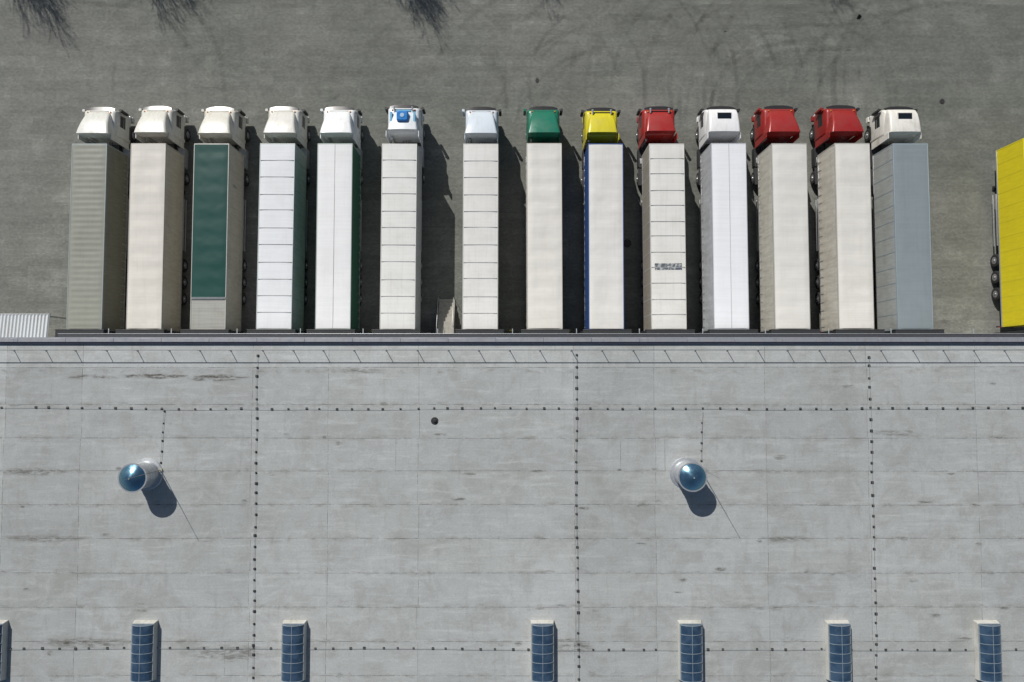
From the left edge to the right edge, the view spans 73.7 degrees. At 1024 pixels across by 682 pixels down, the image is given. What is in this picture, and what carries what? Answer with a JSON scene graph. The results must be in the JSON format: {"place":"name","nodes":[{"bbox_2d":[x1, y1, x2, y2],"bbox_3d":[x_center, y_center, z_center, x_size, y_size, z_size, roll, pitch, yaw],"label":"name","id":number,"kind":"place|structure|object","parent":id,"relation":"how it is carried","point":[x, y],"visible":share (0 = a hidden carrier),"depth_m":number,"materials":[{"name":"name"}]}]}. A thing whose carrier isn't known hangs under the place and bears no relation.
{"place":"outdoors","nodes":[
{"label":"outdoors","id":0,"kind":"place"},
{"bbox_2d":[0,0,1023,336],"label":"paved yard","id":1,"kind":"structure","parent":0,"point":[440,62],"depth_m":54.01,"materials":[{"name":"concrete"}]},
{"bbox_2d":[0,314,65,336],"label":"corrugated canopy","id":2,"kind":"object","parent":1,"relation":"on","point":[24,325],"visible":0.7,"depth_m":48.44,"materials":[{"name":"metal"}]},
{"bbox_2d":[66,107,136,330],"bbox_3d":[-30.750,-9.086,51.476,2.960,4.038,16.871,0,87,0],"label":"semi truck","id":3,"kind":"object","parent":1,"relation":"on","point":[98,238],"visible":0.89,"depth_m":49.69,"materials":[{"name":"metal"}]},
{"bbox_2d":[126,106,190,331],"bbox_3d":[-26.507,-9.126,51.481,2.960,4.032,16.921,0,87,0],"label":"semi truck","id":4,"kind":"object","parent":1,"relation":"on","point":[157,282],"visible":0.95,"depth_m":49.69,"materials":[{"name":"metal"}]},
{"bbox_2d":[190,107,249,331],"bbox_3d":[-21.820,-9.092,51.480,2.960,4.030,16.871,0,87,0],"label":"semi truck","id":5,"kind":"object","parent":1,"relation":"on","point":[218,261],"visible":0.94,"depth_m":49.65,"materials":[{"name":"metal"}]},
{"bbox_2d":[256,106,310,331],"bbox_3d":[-17.063,-9.113,51.487,2.960,4.018,16.891,0,87,0],"label":"semi truck","id":6,"kind":"object","parent":1,"relation":"on","point":[282,262],"visible":0.94,"depth_m":49.61,"materials":[{"name":"metal"}]},
{"bbox_2d":[315,106,362,330],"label":"semi truck","id":7,"kind":"object","parent":1,"relation":"on","point":[338,298],"visible":0.96,"depth_m":49.58,"materials":[{"name":"metal"}]},
{"bbox_2d":[380,105,425,328],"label":"semi truck","id":8,"kind":"object","parent":1,"relation":"on","point":[403,178],"visible":0.88,"depth_m":49.55,"materials":[{"name":"metal"}]},
{"bbox_2d":[436,297,454,332],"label":"concrete stairs","id":9,"kind":"structure","parent":1,"relation":"on","point":[446,316],"depth_m":52.36,"materials":[{"name":"concrete"}]},
{"bbox_2d":[462,107,501,328],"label":"semi truck","id":10,"kind":"object","parent":1,"relation":"on","point":[480,298],"visible":0.92,"depth_m":49.50,"materials":[{"name":"metal"}]},
{"bbox_2d":[0,329,1023,681],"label":"warehouse","id":11,"kind":"structure","parent":1,"relation":"on","point":[412,531],"depth_m":42.56,"materials":[{"name":"grey concrete"}]},
{"bbox_2d":[0,620,8,680],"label":"roof skylight","id":12,"kind":"object","parent":11,"relation":"on","point":[3,645],"visible":1,"depth_m":41.86},
{"bbox_2d":[118,458,162,492],"bbox_3d":[-22.800,8.256,41.622,2.000,2.060,2.000,0,87,0],"label":"roof ventilator","id":13,"kind":"object","parent":11,"relation":"on","point":[149,481],"visible":0.98,"depth_m":40.99,"materials":[{"name":"metal"}]},
{"bbox_2d":[130,620,157,681],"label":"roof skylight","id":14,"kind":"object","parent":11,"relation":"on","point":[144,645],"visible":1,"depth_m":41.53},
{"bbox_2d":[125,468,162,479],"bbox_3d":[-21.950,7.960,40.665,0.280,4.000,0.280,0,87,0],"label":"lightning rod","id":15,"kind":"object","parent":11,"relation":"on","point":[160,469],"visible":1,"depth_m":41.99,"materials":[{"name":"metal"}]},
{"bbox_2d":[160,410,164,463],"bbox_3d":[-21.867,6.006,42.711,0.145,0.077,3.326,3,87,0],"label":"lightning conductor","id":16,"kind":"object","parent":11,"relation":"on","point":[162,440],"visible":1,"depth_m":42.69,"materials":[{"name":"black rubber"}]},
{"bbox_2d":[252,354,258,678],"bbox_3d":[-15.992,16.428,42.210,0.287,0.077,31.198,0,87,0],"label":"lightning conductor","id":17,"kind":"object","parent":11,"relation":"on","point":[254,535],"visible":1,"depth_m":42.47,"materials":[{"name":"black rubber"}]},
{"bbox_2d":[281,620,306,681],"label":"roof skylight","id":18,"kind":"object","parent":11,"relation":"on","point":[294,651],"visible":1,"depth_m":41.52},
{"bbox_2d":[431,417,437,424],"bbox_3d":[-4.850,5.006,42.729,0.480,0.160,0.480,0,87,0],"label":"roof drain","id":19,"kind":"object","parent":11,"relation":"on","point":[434,420],"visible":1,"depth_m":42.76,"materials":[{"name":"black plastic"}]},
{"bbox_2d":[9,647,1016,650],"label":"lightning conductor","id":20,"kind":"object","parent":11,"relation":"on","point":[513,649],"visible":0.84,"depth_m":42.07,"materials":[{"name":"black rubber"}]},
{"bbox_2d":[530,620,553,681],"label":"roof skylight","id":21,"kind":"object","parent":11,"relation":"on","point":[542,647],"visible":1,"depth_m":41.51},
{"bbox_2d":[575,354,579,680],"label":"lightning conductor","id":22,"kind":"object","parent":11,"relation":"on","point":[576,528],"visible":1,"depth_m":42.45,"materials":[{"name":"black rubber"}]},
{"bbox_2d":[670,457,706,491],"bbox_3d":[10.850,8.207,41.624,2.000,2.060,2.000,0,87,0],"label":"roof ventilator","id":23,"kind":"object","parent":11,"relation":"on","point":[688,474],"visible":1,"depth_m":40.96,"materials":[{"name":"metal"}]},
{"bbox_2d":[677,620,702,681],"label":"roof skylight","id":24,"kind":"object","parent":11,"relation":"on","point":[690,656],"visible":1,"depth_m":41.52},
{"bbox_2d":[825,620,851,681],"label":"roof skylight","id":25,"kind":"object","parent":11,"relation":"on","point":[838,660],"visible":1,"depth_m":41.52},
{"bbox_2d":[868,356,877,681],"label":"lightning conductor","id":26,"kind":"object","parent":11,"relation":"on","point":[872,495],"visible":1,"depth_m":42.46,"materials":[{"name":"black rubber"}]},
{"bbox_2d":[973,620,1002,681],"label":"roof skylight","id":27,"kind":"object","parent":11,"relation":"on","point":[987,651],"visible":1,"depth_m":41.53},
{"bbox_2d":[523,106,562,328],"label":"semi truck","id":28,"kind":"object","parent":1,"relation":"on","point":[544,301],"visible":0.94,"depth_m":49.49,"materials":[{"name":"metal"}]},
{"bbox_2d":[580,107,623,328],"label":"semi truck","id":29,"kind":"object","parent":1,"relation":"on","point":[602,185],"visible":0.97,"depth_m":49.52,"materials":[{"name":"metal"}]},
{"bbox_2d":[636,106,686,330],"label":"semi truck","id":30,"kind":"object","parent":1,"relation":"on","point":[660,178],"visible":0.94,"depth_m":49.58,"materials":[{"name":"metal"}]},
{"bbox_2d":[695,106,748,331],"bbox_3d":[15.643,-9.133,51.490,2.960,4.014,16.891,0,87,0],"label":"semi truck","id":31,"kind":"object","parent":1,"relation":"on","point":[721,178],"visible":0.94,"depth_m":49.61,"materials":[{"name":"metal"}]},
{"bbox_2d":[750,105,809,331],"bbox_3d":[19.983,-9.147,51.480,3.025,4.036,16.971,0,87,0],"label":"semi truck","id":32,"kind":"object","parent":1,"relation":"on","point":[779,173],"visible":0.99,"depth_m":49.63,"materials":[{"name":"metal"}]},
{"bbox_2d":[809,105,873,331],"bbox_3d":[24.608,-9.165,51.482,2.975,4.034,16.971,0,87,0],"label":"semi truck","id":33,"kind":"object","parent":1,"relation":"on","point":[840,176],"visible":0.98,"depth_m":49.66,"materials":[{"name":"metal"}]},
{"bbox_2d":[864,106,932,330],"bbox_3d":[28.943,-9.107,51.495,2.960,4.003,16.891,0,87,0],"label":"semi truck","id":34,"kind":"object","parent":1,"relation":"on","point":[902,263],"visible":0.9,"depth_m":49.70,"materials":[{"name":"metal"}]},
{"bbox_2d":[990,138,1023,327],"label":"semi trailer","id":35,"kind":"object","parent":1,"relation":"on","point":[1008,261],"visible":1,"depth_m":51.16,"materials":[{"name":"metal"}]},
{"bbox_2d":[0,406,1023,409],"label":"lightning conductor","id":36,"kind":"object","parent":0,"point":[672,408],"visible":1,"depth_m":42.78,"materials":[{"name":"black rubber"}]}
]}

